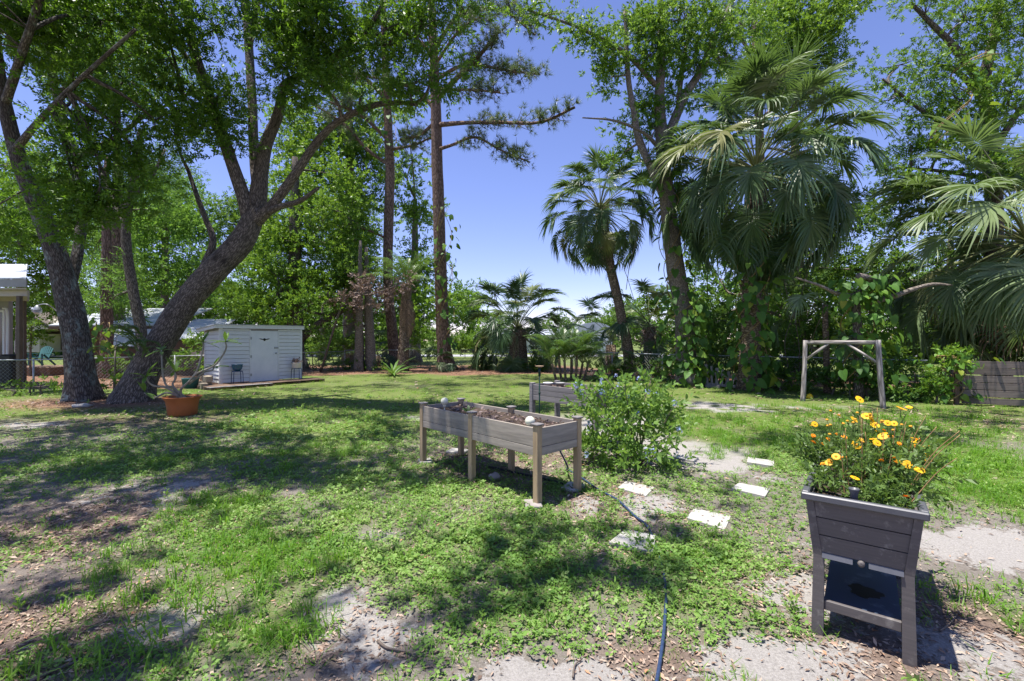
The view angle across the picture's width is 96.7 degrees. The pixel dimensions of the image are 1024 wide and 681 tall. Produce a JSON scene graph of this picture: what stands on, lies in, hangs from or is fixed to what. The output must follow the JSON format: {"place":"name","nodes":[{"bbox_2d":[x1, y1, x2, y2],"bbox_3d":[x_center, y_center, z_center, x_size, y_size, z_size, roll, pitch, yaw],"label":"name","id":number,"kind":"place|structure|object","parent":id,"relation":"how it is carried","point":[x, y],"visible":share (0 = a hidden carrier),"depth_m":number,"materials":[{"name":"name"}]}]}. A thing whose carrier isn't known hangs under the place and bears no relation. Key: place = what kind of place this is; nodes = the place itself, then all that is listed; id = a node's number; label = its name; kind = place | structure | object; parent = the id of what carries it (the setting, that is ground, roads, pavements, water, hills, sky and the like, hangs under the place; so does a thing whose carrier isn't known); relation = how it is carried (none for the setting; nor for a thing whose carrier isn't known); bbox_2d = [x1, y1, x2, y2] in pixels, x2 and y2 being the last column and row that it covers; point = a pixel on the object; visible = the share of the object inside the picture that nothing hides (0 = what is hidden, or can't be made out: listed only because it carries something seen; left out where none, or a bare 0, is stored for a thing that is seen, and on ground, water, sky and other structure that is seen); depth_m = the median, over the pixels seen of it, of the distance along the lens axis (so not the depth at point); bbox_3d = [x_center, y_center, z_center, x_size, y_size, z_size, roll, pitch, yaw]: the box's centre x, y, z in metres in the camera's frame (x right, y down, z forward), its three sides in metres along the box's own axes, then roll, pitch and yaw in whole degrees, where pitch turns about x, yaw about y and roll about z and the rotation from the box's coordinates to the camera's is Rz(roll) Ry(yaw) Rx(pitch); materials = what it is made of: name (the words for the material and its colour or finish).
{"place":"outdoors","nodes":[
{"label":"outdoors","id":0,"kind":"place"},
{"bbox_2d":[0,264,29,389],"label":"porch house","id":1,"kind":"structure","parent":0,"point":[12,275],"depth_m":15.74,"materials":[{"name":"metal"}]},
{"bbox_2d":[0,341,1023,680],"bbox_3d":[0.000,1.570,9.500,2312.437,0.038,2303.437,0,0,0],"label":"ground","id":2,"kind":"structure","parent":0,"point":[998,545],"depth_m":3.40,"materials":[{"name":"beige sand"}]},
{"bbox_2d":[0,354,15,386],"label":"bin","id":3,"kind":"object","parent":2,"relation":"on","point":[7,365],"visible":0.49,"depth_m":15.40,"materials":[{"name":"black plastic"}]},
{"bbox_2d":[0,374,62,396],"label":"shrub","id":4,"kind":"object","parent":2,"relation":"on","point":[49,384],"visible":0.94,"depth_m":13.04,"materials":[{"name":"green plant"}]},
{"bbox_2d":[13,312,61,351],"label":"gabled house","id":5,"kind":"structure","parent":2,"relation":"on","point":[56,345],"depth_m":40.99,"materials":[{"name":"grey"}]},
{"bbox_2d":[0,133,99,365],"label":"broadleaf tree","id":6,"kind":"object","parent":2,"relation":"on","point":[40,278],"visible":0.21,"depth_m":24.08,"materials":[{"name":"green plant"}]},
{"bbox_2d":[27,270,100,355],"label":"background tree","id":7,"kind":"object","parent":2,"relation":"on","point":[81,284],"visible":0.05,"depth_m":47.16,"materials":[{"name":"green plant"}]},
{"bbox_2d":[4,3,215,329],"bbox_3d":[-18.461,-7.330,21.596,7.652,17.899,8.412,0,0,36],"label":"cypress tree","id":8,"kind":"object","parent":2,"relation":"on","point":[121,314],"visible":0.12,"depth_m":21.77,"materials":[{"name":"green plant"}]},
{"bbox_2d":[100,325,128,389],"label":"shrub","id":9,"kind":"object","parent":2,"relation":"on","point":[114,377],"visible":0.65,"depth_m":13.59,"materials":[{"name":"green plant"}]},
{"bbox_2d":[48,308,212,373],"bbox_3d":[-18.301,-0.080,22.100,6.183,3.300,4.600,0,0,0],"label":"metal roofed trailer","id":10,"kind":"object","parent":2,"relation":"on","point":[155,315],"visible":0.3,"depth_m":21.40,"materials":[{"name":"white metal"}]},
{"bbox_2d":[81,262,201,317],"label":"background tree","id":11,"kind":"object","parent":2,"relation":"on","point":[149,304],"visible":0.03,"depth_m":43.15,"materials":[{"name":"green plant"}]},
{"bbox_2d":[83,122,210,351],"bbox_3d":[-12.508,-3.159,16.018,3.668,9.585,3.666,0,0,0],"label":"slender tree","id":12,"kind":"object","parent":2,"relation":"on","point":[133,294],"visible":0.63,"depth_m":15.01,"materials":[{"name":"green plant"}]},
{"bbox_2d":[95,347,203,380],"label":"shrub","id":13,"kind":"object","parent":2,"relation":"on","point":[183,352],"visible":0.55,"depth_m":17.54,"materials":[{"name":"green plant"}]},
{"bbox_2d":[87,195,234,318],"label":"broadleaf tree","id":14,"kind":"object","parent":2,"relation":"on","point":[165,269],"visible":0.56,"depth_m":26.01,"materials":[{"name":"green plant"}]},
{"bbox_2d":[92,164,237,275],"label":"background tree","id":15,"kind":"object","parent":2,"relation":"on","point":[197,236],"visible":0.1,"depth_m":49.42,"materials":[{"name":"green plant"}]},
{"bbox_2d":[0,351,343,392],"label":"chain link fence","id":16,"kind":"object","parent":2,"relation":"on","point":[33,368],"visible":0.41,"depth_m":14.55,"materials":[{"name":"metal"}]},
{"bbox_2d":[161,394,201,416],"bbox_3d":[-6.921,1.367,9.556,0.700,0.405,0.700,0,0,0],"label":"terracotta pot","id":17,"kind":"object","parent":2,"relation":"on","point":[187,405],"visible":0.91,"depth_m":9.35,"materials":[{"name":"ceramic"}]},
{"bbox_2d":[132,331,240,398],"bbox_3d":[-6.672,0.511,9.491,2.283,1.440,1.160,0,0,0],"label":"plumeria","id":18,"kind":"object","parent":17,"relation":"in","point":[175,391],"visible":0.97,"depth_m":9.50,"materials":[{"name":"green plant"}]},
{"bbox_2d":[172,319,235,375],"bbox_3d":[-14.697,0.240,21.376,2.260,2.660,3.576,0,0,-8],"label":"tin roof shelter","id":19,"kind":"object","parent":2,"relation":"on","point":[194,324],"visible":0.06,"depth_m":20.40,"materials":[{"name":"metal"}]},
{"bbox_2d":[0,0,481,401],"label":"oak tree","id":20,"kind":"object","parent":2,"relation":"on","point":[49,30],"visible":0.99,"depth_m":10.44,"materials":[{"name":"green plant"}]},
{"bbox_2d":[181,175,310,286],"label":"background tree","id":21,"kind":"object","parent":2,"relation":"on","point":[230,201],"visible":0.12,"depth_m":48.98,"materials":[{"name":"green plant"}]},
{"bbox_2d":[196,324,303,383],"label":"garden shed","id":22,"kind":"structure","parent":2,"relation":"on","point":[265,352],"depth_m":16.26,"materials":[{"name":"white paint"}]},
{"bbox_2d":[251,331,277,381],"bbox_3d":[-8.974,0.565,16.540,0.099,1.820,0.959,0,0,37],"label":"door","id":23,"kind":"structure","parent":22,"relation":"in","point":[264,344],"depth_m":16.54,"materials":[{"name":"white paint"}]},
{"bbox_2d":[212,266,313,353],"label":"background tree","id":24,"kind":"object","parent":2,"relation":"on","point":[241,321],"visible":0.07,"depth_m":42.68,"materials":[{"name":"green plant"}]},
{"bbox_2d":[210,145,384,370],"bbox_3d":[-11.352,-4.611,23.740,8.763,12.462,7.401,0,0,0],"label":"camphor tree","id":25,"kind":"object","parent":2,"relation":"on","point":[297,273],"visible":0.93,"depth_m":23.40,"materials":[{"name":"green plant"}]},
{"bbox_2d":[106,0,508,404],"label":"oak tree","id":26,"kind":"object","parent":2,"relation":"on","point":[288,38],"visible":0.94,"depth_m":10.77,"materials":[{"name":"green plant"}]},
{"bbox_2d":[87,324,161,359],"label":"fern","id":27,"kind":"object","parent":26,"relation":"attached to","point":[133,336],"visible":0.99,"depth_m":11.09,"materials":[{"name":"green plant"}]},
{"bbox_2d":[37,0,582,378],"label":"pine tree","id":28,"kind":"object","parent":2,"relation":"on","point":[436,125],"depth_m":22.38,"materials":[{"name":"brown plant"}]},
{"bbox_2d":[89,317,122,362],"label":"climbing vine","id":29,"kind":"object","parent":28,"relation":"attached to","point":[96,329],"visible":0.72,"depth_m":13.33,"materials":[{"name":"green plant"}]},
{"bbox_2d":[429,206,467,355],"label":"climbing vine","id":30,"kind":"object","parent":28,"relation":"attached to","point":[451,309],"visible":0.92,"depth_m":23.52,"materials":[{"name":"green plant"}]},
{"bbox_2d":[247,44,412,364],"bbox_3d":[-11.771,-9.292,30.341,10.984,22.111,7.214,0,0,0],"label":"laurel tree","id":31,"kind":"object","parent":2,"relation":"on","point":[301,141],"visible":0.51,"depth_m":29.22,"materials":[{"name":"green plant"}]},
{"bbox_2d":[284,259,376,355],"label":"background tree","id":32,"kind":"object","parent":2,"relation":"on","point":[306,320],"visible":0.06,"depth_m":44.67,"materials":[{"name":"green plant"}]},
{"bbox_2d":[304,327,364,363],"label":"shrub","id":33,"kind":"object","parent":2,"relation":"on","point":[318,346],"visible":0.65,"depth_m":29.20,"materials":[{"name":"green plant"}]},
{"bbox_2d":[289,177,383,352],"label":"background tree","id":34,"kind":"object","parent":2,"relation":"on","point":[373,217],"visible":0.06,"depth_m":49.80,"materials":[{"name":"green plant"}]},
{"bbox_2d":[306,349,385,370],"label":"shrub","id":35,"kind":"object","parent":2,"relation":"on","point":[336,363],"visible":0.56,"depth_m":24.21,"materials":[{"name":"green plant"}]},
{"bbox_2d":[302,242,392,370],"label":"thin tree","id":36,"kind":"object","parent":2,"relation":"on","point":[370,347],"visible":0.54,"depth_m":23.79,"materials":[{"name":"green plant"}]},
{"bbox_2d":[325,240,383,370],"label":"thin tree","id":37,"kind":"object","parent":2,"relation":"on","point":[358,353],"visible":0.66,"depth_m":23.38,"materials":[{"name":"green plant"}]},
{"bbox_2d":[319,270,418,371],"bbox_3d":[-7.021,-0.972,22.360,5.055,5.217,1.999,0,0,6],"label":"dead branch","id":38,"kind":"object","parent":2,"relation":"on","point":[378,293],"visible":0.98,"depth_m":22.21,"materials":[{"name":"brown wood"}]},
{"bbox_2d":[308,7,430,367],"bbox_3d":[-7.546,-9.333,25.361,7.453,22.001,2.609,0,0,0],"label":"pine tree","id":39,"kind":"object","parent":2,"relation":"on","point":[390,316],"visible":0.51,"depth_m":25.76,"materials":[{"name":"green plant"}]},
{"bbox_2d":[358,76,402,157],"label":"climbing vine","id":40,"kind":"object","parent":39,"relation":"attached to","point":[376,112],"visible":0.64,"depth_m":25.02,"materials":[{"name":"green plant"}]},
{"bbox_2d":[335,328,410,367],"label":"young palm","id":41,"kind":"object","parent":2,"relation":"on","point":[387,358],"visible":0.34,"depth_m":26.59,"materials":[{"name":"green plant"}]},
{"bbox_2d":[332,258,435,356],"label":"background tree","id":42,"kind":"object","parent":2,"relation":"on","point":[377,326],"visible":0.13,"depth_m":43.01,"materials":[{"name":"green plant"}]},
{"bbox_2d":[358,250,436,370],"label":"queen palm","id":43,"kind":"object","parent":2,"relation":"on","point":[406,313],"visible":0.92,"depth_m":23.16,"materials":[{"name":"green plant"}]},
{"bbox_2d":[343,63,486,362],"bbox_3d":[-6.401,-8.408,33.309,9.294,20.188,11.835,0,0,0],"label":"laurel tree","id":44,"kind":"object","parent":2,"relation":"on","point":[412,216],"visible":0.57,"depth_m":32.09,"materials":[{"name":"green plant"}]},
{"bbox_2d":[397,318,479,366],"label":"shrub","id":45,"kind":"object","parent":2,"relation":"on","point":[466,343],"visible":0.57,"depth_m":26.82,"materials":[{"name":"green plant"}]},
{"bbox_2d":[418,398,582,502],"bbox_3d":[-0.227,1.180,5.288,0.692,0.780,2.122,0,0,-43],"label":"raised garden bed","id":46,"kind":"object","parent":2,"relation":"on","point":[510,430],"visible":0.91,"depth_m":4.88,"materials":[{"name":"grey wood"}]},
{"bbox_2d":[0,388,1023,680],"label":"ground cover","id":47,"kind":"object","parent":2,"relation":"on","point":[516,556],"visible":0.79,"depth_m":3.61,"materials":[{"name":"green plant"}]},
{"bbox_2d":[0,373,1023,680],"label":"short grass","id":48,"kind":"structure","parent":2,"relation":"on","point":[498,619],"depth_m":3.88,"materials":[{"name":"green plant"}]},
{"bbox_2d":[0,369,1023,680],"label":"fallen leaves","id":49,"kind":"object","parent":2,"relation":"on","point":[604,553],"visible":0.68,"depth_m":2.83,"materials":[{"name":"brown plant"}]},
{"bbox_2d":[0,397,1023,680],"bbox_3d":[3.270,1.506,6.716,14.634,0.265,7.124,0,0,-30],"label":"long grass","id":50,"kind":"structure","parent":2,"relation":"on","point":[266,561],"depth_m":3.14,"materials":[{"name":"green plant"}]},
{"bbox_2d":[458,267,579,371],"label":"cabbage palm","id":51,"kind":"object","parent":2,"relation":"on","point":[511,342],"visible":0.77,"depth_m":24.06,"materials":[{"name":"green plant"}]},
{"bbox_2d":[522,324,623,380],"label":"areca palm","id":52,"kind":"object","parent":2,"relation":"on","point":[578,347],"visible":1,"depth_m":17.78,"materials":[{"name":"green plant"}]},
{"bbox_2d":[529,380,623,451],"bbox_3d":[0.980,1.129,7.143,0.655,0.882,1.395,0,0,-40],"label":"raised garden bed","id":53,"kind":"object","parent":2,"relation":"on","point":[554,393],"visible":0.49,"depth_m":7.12,"materials":[{"name":"grey wood"}]},
{"bbox_2d":[539,143,657,377],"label":"cabbage palm","id":54,"kind":"object","parent":2,"relation":"on","point":[605,246],"visible":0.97,"depth_m":18.59,"materials":[{"name":"green plant"}]},
{"bbox_2d":[561,296,648,372],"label":"cabbage palm","id":55,"kind":"object","parent":2,"relation":"on","point":[610,348],"visible":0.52,"depth_m":21.85,"materials":[{"name":"green plant"}]},
{"bbox_2d":[559,451,667,680],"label":"garden hose","id":56,"kind":"object","parent":2,"relation":"on","point":[658,670],"visible":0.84,"depth_m":2.66,"materials":[{"name":"blue rubber"}]},
{"bbox_2d":[598,289,642,350],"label":"distant tree","id":57,"kind":"object","parent":2,"relation":"on","point":[609,320],"visible":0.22,"depth_m":69.98,"materials":[{"name":"green plant"}]},
{"bbox_2d":[583,355,674,377],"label":"shrub","id":58,"kind":"object","parent":2,"relation":"on","point":[620,365],"visible":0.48,"depth_m":18.69,"materials":[{"name":"green plant"}]},
{"bbox_2d":[559,363,704,472],"bbox_3d":[1.462,1.041,5.740,1.779,1.517,1.628,0,0,41],"label":"plumbago bush","id":59,"kind":"object","parent":2,"relation":"on","point":[631,445],"visible":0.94,"depth_m":5.61,"materials":[{"name":"green plant"}]},
{"bbox_2d":[609,529,655,553],"bbox_3d":[0.972,1.572,3.524,0.322,0.060,0.344,0,0,36],"label":"stepping stone","id":60,"kind":"object","parent":2,"relation":"on","point":[617,538],"visible":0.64,"depth_m":3.51,"materials":[{"name":"concrete"}]},
{"bbox_2d":[344,349,932,394],"bbox_3d":[2.417,1.085,20.467,23.672,1.170,5.390,0,0,32],"label":"chain link fence","id":61,"kind":"object","parent":2,"relation":"on","point":[784,357],"visible":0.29,"depth_m":17.68,"materials":[{"name":"metal"}]},
{"bbox_2d":[614,301,671,347],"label":"distant tree","id":62,"kind":"object","parent":2,"relation":"on","point":[634,330],"visible":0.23,"depth_m":64.62,"materials":[{"name":"green plant"}]},
{"bbox_2d":[584,277,707,375],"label":"cabbage palm","id":63,"kind":"object","parent":2,"relation":"on","point":[615,327],"visible":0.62,"depth_m":19.84,"materials":[{"name":"green plant"}]},
{"bbox_2d":[499,0,794,384],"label":"forked tree","id":64,"kind":"object","parent":2,"relation":"on","point":[647,26],"visible":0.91,"depth_m":16.00,"materials":[{"name":"green plant"}]},
{"bbox_2d":[646,181,698,310],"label":"climbing vine","id":65,"kind":"object","parent":64,"relation":"attached to","point":[678,250],"visible":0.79,"depth_m":15.65,"materials":[{"name":"green plant"}]},
{"bbox_2d":[652,293,735,388],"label":"climbing vine","id":66,"kind":"object","parent":64,"relation":"attached to","point":[701,306],"visible":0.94,"depth_m":15.18,"materials":[{"name":"green plant"}]},
{"bbox_2d":[632,197,741,333],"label":"tree","id":67,"kind":"object","parent":2,"relation":"on","point":[651,302],"visible":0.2,"depth_m":21.23,"materials":[{"name":"green plant"}]},
{"bbox_2d":[640,262,739,356],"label":"background tree","id":68,"kind":"object","parent":2,"relation":"on","point":[701,286],"visible":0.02,"depth_m":36.06,"materials":[{"name":"green plant"}]},
{"bbox_2d":[653,321,731,385],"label":"shrub","id":69,"kind":"object","parent":2,"relation":"on","point":[693,344],"visible":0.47,"depth_m":15.59,"materials":[{"name":"green plant"}]},
{"bbox_2d":[686,508,730,530],"bbox_3d":[1.714,1.572,3.966,0.320,0.060,0.379,0,0,34],"label":"stepping stone","id":70,"kind":"object","parent":2,"relation":"on","point":[712,517],"visible":0.64,"depth_m":3.95,"materials":[{"name":"concrete"}]},
{"bbox_2d":[731,483,769,497],"bbox_3d":[2.493,1.572,4.742,0.340,0.060,0.312,0,0,43],"label":"stepping stone","id":71,"kind":"object","parent":2,"relation":"on","point":[756,491],"visible":0.79,"depth_m":4.72,"materials":[{"name":"concrete"}]},
{"bbox_2d":[706,0,828,355],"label":"pine tree","id":72,"kind":"object","parent":2,"relation":"on","point":[718,57],"visible":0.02,"depth_m":23.45,"materials":[{"name":"green plant"}]},
{"bbox_2d":[696,310,841,373],"bbox_3d":[10.974,0.128,19.621,6.964,2.948,3.462,0,0,16],"label":"shrub","id":73,"kind":"object","parent":2,"relation":"on","point":[731,340],"visible":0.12,"depth_m":19.39,"materials":[{"name":"green plant"}]},
{"bbox_2d":[633,28,906,390],"bbox_3d":[7.864,-3.516,14.806,7.451,10.355,7.390,0,0,0],"label":"cabbage palm","id":74,"kind":"object","parent":2,"relation":"on","point":[767,77],"visible":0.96,"depth_m":13.24,"materials":[{"name":"green plant"}]},
{"bbox_2d":[718,202,793,393],"bbox_3d":[7.557,-1.232,14.084,2.034,5.758,2.081,0,0,37],"label":"climbing vine","id":75,"kind":"object","parent":74,"relation":"attached to","point":[768,380],"visible":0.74,"depth_m":13.67,"materials":[{"name":"green plant"}]},
{"bbox_2d":[694,299,845,387],"bbox_3d":[8.510,0.311,15.771,5.180,3.815,3.080,0,0,42],"label":"shrub","id":76,"kind":"object","parent":2,"relation":"on","point":[787,340],"visible":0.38,"depth_m":15.56,"materials":[{"name":"green plant"}]},
{"bbox_2d":[658,0,882,374],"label":"leafy tree","id":77,"kind":"object","parent":2,"relation":"on","point":[825,20],"visible":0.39,"depth_m":19.42,"materials":[{"name":"green plant"}]},
{"bbox_2d":[669,167,923,377],"bbox_3d":[11.870,-2.780,19.339,9.832,9.256,6.503,0,0,21],"label":"evergreen tree","id":78,"kind":"object","parent":2,"relation":"on","point":[844,271],"visible":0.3,"depth_m":18.17,"materials":[{"name":"green plant"}]},
{"bbox_2d":[762,350,830,391],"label":"shrub","id":79,"kind":"object","parent":2,"relation":"on","point":[790,387],"visible":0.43,"depth_m":14.42,"materials":[{"name":"green plant"}]},
{"bbox_2d":[768,284,887,393],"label":"young palm","id":80,"kind":"object","parent":2,"relation":"on","point":[796,300],"visible":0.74,"depth_m":13.52,"materials":[{"name":"green plant"}]},
{"bbox_2d":[781,253,899,359],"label":"background tree","id":81,"kind":"object","parent":2,"relation":"on","point":[863,315],"visible":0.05,"depth_m":31.25,"materials":[{"name":"green plant"}]},
{"bbox_2d":[784,359,899,396],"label":"shrub","id":82,"kind":"object","parent":2,"relation":"on","point":[819,378],"visible":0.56,"depth_m":12.95,"materials":[{"name":"green plant"}]},
{"bbox_2d":[800,340,885,408],"bbox_3d":[8.109,0.832,11.177,0.332,1.692,1.780,0,0,-39],"label":"swing frame","id":83,"kind":"object","parent":2,"relation":"on","point":[880,377],"visible":0.98,"depth_m":11.00,"materials":[{"name":"grey wood"}]},
{"bbox_2d":[801,452,929,667],"bbox_3d":[2.108,1.190,2.742,0.512,0.761,1.182,0,0,38],"label":"elevated planter","id":84,"kind":"object","parent":2,"relation":"on","point":[869,551],"visible":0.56,"depth_m":2.34,"materials":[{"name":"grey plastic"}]},
{"bbox_2d":[772,421,894,495],"bbox_3d":[1.972,0.721,2.752,0.570,0.433,0.819,0,0,18],"label":"marigold","id":85,"kind":"object","parent":84,"relation":"in","point":[808,455],"visible":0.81,"depth_m":2.83,"materials":[{"name":"green plant"}]},
{"bbox_2d":[792,396,984,507],"bbox_3d":[2.188,0.677,2.742,0.768,0.592,0.976,0,0,18],"label":"coreopsis","id":86,"kind":"object","parent":84,"relation":"in","point":[912,459],"visible":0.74,"depth_m":2.64,"materials":[{"name":"green plant"}]},
{"bbox_2d":[819,411,959,508],"bbox_3d":[2.078,0.724,2.595,0.557,0.525,0.863,0,0,13],"label":"coreopsis","id":87,"kind":"object","parent":84,"relation":"in","point":[879,492],"visible":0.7,"depth_m":2.44,"materials":[{"name":"green plant"}]},
{"bbox_2d":[829,408,952,497],"bbox_3d":[2.261,0.672,2.705,0.580,0.472,0.755,0,0,31],"label":"marigold","id":88,"kind":"object","parent":84,"relation":"in","point":[906,436],"visible":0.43,"depth_m":2.72,"materials":[{"name":"green plant"}]},
{"bbox_2d":[860,415,958,514],"bbox_3d":[2.254,0.683,2.624,0.402,0.509,0.741,0,0,35],"label":"coreopsis","id":89,"kind":"object","parent":84,"relation":"in","point":[913,477],"visible":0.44,"depth_m":2.45,"materials":[{"name":"green plant"}]},
{"bbox_2d":[796,273,951,398],"bbox_3d":[9.272,-0.082,12.029,3.777,3.371,0.796,0,0,5],"label":"dead snag","id":90,"kind":"object","parent":2,"relation":"on","point":[856,325],"visible":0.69,"depth_m":12.17,"materials":[{"name":"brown wood"}]},
{"bbox_2d":[809,273,911,389],"bbox_3d":[9.461,-0.234,12.190,2.337,3.125,2.293,0,0,0],"label":"climbing vine","id":91,"kind":"object","parent":90,"relation":"attached to","point":[868,296],"visible":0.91,"depth_m":11.89,"materials":[{"name":"green plant"}]},
{"bbox_2d":[797,303,977,380],"bbox_3d":[13.753,0.210,16.924,3.668,3.319,5.975,0,0,-39],"label":"shrub","id":92,"kind":"object","parent":2,"relation":"on","point":[903,353],"visible":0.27,"depth_m":16.67,"materials":[{"name":"green plant"}]},
{"bbox_2d":[870,352,961,402],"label":"shrub","id":93,"kind":"object","parent":2,"relation":"on","point":[897,390],"visible":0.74,"depth_m":11.56,"materials":[{"name":"green plant"}]},
{"bbox_2d":[837,0,1023,383],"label":"laurel oak","id":94,"kind":"object","parent":2,"relation":"on","point":[998,10],"visible":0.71,"depth_m":14.13,"materials":[{"name":"green plant"}]},
{"bbox_2d":[921,48,1018,149],"bbox_3d":[13.718,-7.214,13.920,2.708,3.161,2.024,0,0,0],"label":"climbing vine","id":95,"kind":"object","parent":94,"relation":"attached to","point":[975,84],"visible":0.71,"depth_m":13.46,"materials":[{"name":"green plant"}]},
{"bbox_2d":[855,197,1022,381],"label":"evergreen tree","id":96,"kind":"object","parent":2,"relation":"on","point":[936,259],"visible":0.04,"depth_m":16.67,"materials":[{"name":"green plant"}]},
{"bbox_2d":[858,108,1023,372],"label":"cabbage palm","id":97,"kind":"object","parent":2,"relation":"on","point":[996,295],"visible":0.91,"depth_m":12.41,"materials":[{"name":"green plant"}]},
{"bbox_2d":[908,341,979,403],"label":"shrub","id":98,"kind":"object","parent":2,"relation":"on","point":[954,349],"visible":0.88,"depth_m":11.26,"materials":[{"name":"green plant"}]},
{"bbox_2d":[930,327,1023,383],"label":"shrub","id":99,"kind":"object","parent":2,"relation":"on","point":[1015,359],"visible":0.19,"depth_m":13.71,"materials":[{"name":"green plant"}]},
{"bbox_2d":[953,359,1023,405],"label":"board fence","id":100,"kind":"object","parent":2,"relation":"on","point":[994,368],"visible":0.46,"depth_m":10.88,"materials":[{"name":"grey wood"}]},
{"bbox_2d":[912,352,1005,403],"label":"climbing vine","id":101,"kind":"object","parent":100,"relation":"attached to","point":[964,361],"visible":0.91,"depth_m":11.04,"materials":[{"name":"green plant"}]},
{"bbox_2d":[0,0,1023,340],"label":"sky","id":102,"kind":"structure","parent":0,"point":[497,207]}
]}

